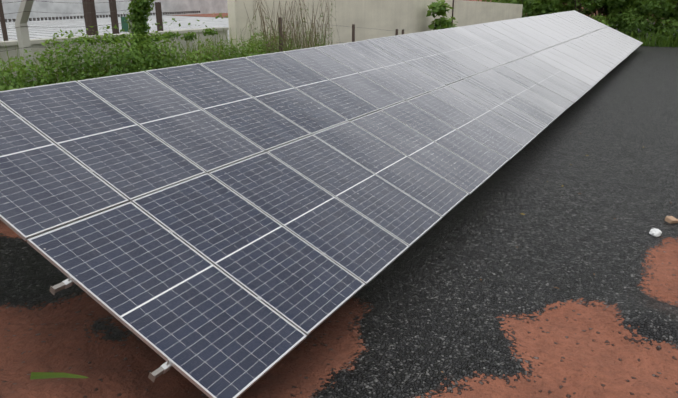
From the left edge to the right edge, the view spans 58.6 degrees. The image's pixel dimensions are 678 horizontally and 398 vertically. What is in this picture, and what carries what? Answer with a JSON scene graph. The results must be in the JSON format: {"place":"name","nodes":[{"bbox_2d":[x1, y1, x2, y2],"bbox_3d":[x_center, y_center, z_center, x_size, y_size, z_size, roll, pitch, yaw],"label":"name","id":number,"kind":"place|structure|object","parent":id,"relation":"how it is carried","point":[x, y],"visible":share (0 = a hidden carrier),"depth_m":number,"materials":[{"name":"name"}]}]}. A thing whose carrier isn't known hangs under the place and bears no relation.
{"place":"outdoors","nodes":[
{"label":"outdoors","id":0,"kind":"place"},
{"bbox_2d":[30,372,88,379],"bbox_3d":[-0.567,0.445,1.205,0.093,0.156,0.299,-5,19,-14],"label":"leaf","id":1,"kind":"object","parent":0,"point":[40,375],"depth_m":1.27,"materials":[{"name":"green plant"}]},
{"bbox_2d":[0,0,677,397],"bbox_3d":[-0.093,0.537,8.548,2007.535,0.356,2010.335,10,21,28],"label":"ground","id":2,"kind":"structure","parent":0,"point":[466,296],"depth_m":6.97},
{"bbox_2d":[0,0,229,52],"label":"building","id":3,"kind":"structure","parent":2,"relation":"on","point":[74,16],"depth_m":49.46,"materials":[{"name":"white"}]},
{"bbox_2d":[0,0,332,90],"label":"weeds","id":4,"kind":"object","parent":2,"relation":"on","point":[141,52],"visible":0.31,"depth_m":11.89,"materials":[{"name":"green plant"}]},
{"bbox_2d":[0,0,453,84],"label":"fence","id":5,"kind":"object","parent":2,"relation":"on","point":[21,21],"visible":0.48,"depth_m":10.58,"materials":[{"name":"metal"}]},
{"bbox_2d":[0,0,522,87],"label":"boundary walls","id":6,"kind":"structure","parent":2,"relation":"on","point":[386,16],"depth_m":20.34,"materials":[{"name":"beige concrete"}]},
{"bbox_2d":[19,16,624,381],"bbox_3d":[6.600,-4.289,21.817,3.937,2.225,39.508,33,30,17],"label":"mounting frame","id":7,"kind":"object","parent":2,"relation":"on","point":[165,367],"visible":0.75,"depth_m":4.92,"materials":[{"name":"metal"}]},
{"bbox_2d":[0,10,642,397],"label":"solar panels","id":8,"kind":"object","parent":7,"relation":"attached to","point":[204,275],"visible":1,"depth_m":7.36,"materials":[{"name":"blue glass"}]},
{"bbox_2d":[239,0,457,53],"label":"shrubs","id":9,"kind":"object","parent":2,"relation":"on","point":[438,8],"visible":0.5,"depth_m":17.16,"materials":[{"name":"green plant"}]},
{"bbox_2d":[477,0,677,47],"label":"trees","id":10,"kind":"object","parent":2,"relation":"on","point":[625,17],"visible":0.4,"depth_m":41.67,"materials":[{"name":"green plant"}]},
{"bbox_2d":[649,228,661,236],"bbox_3d":[4.668,0.485,8.914,0.169,0.074,0.267,10,21,28],"label":"stone","id":11,"kind":"object","parent":2,"relation":"on","point":[655,232],"visible":1,"depth_m":8.86,"materials":[{"name":"white stone"}]},
{"bbox_2d":[665,216,677,223],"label":"stone","id":12,"kind":"object","parent":2,"relation":"on","point":[671,219],"visible":0.95,"depth_m":9.36,"materials":[{"name":"beige stone"}]}
]}

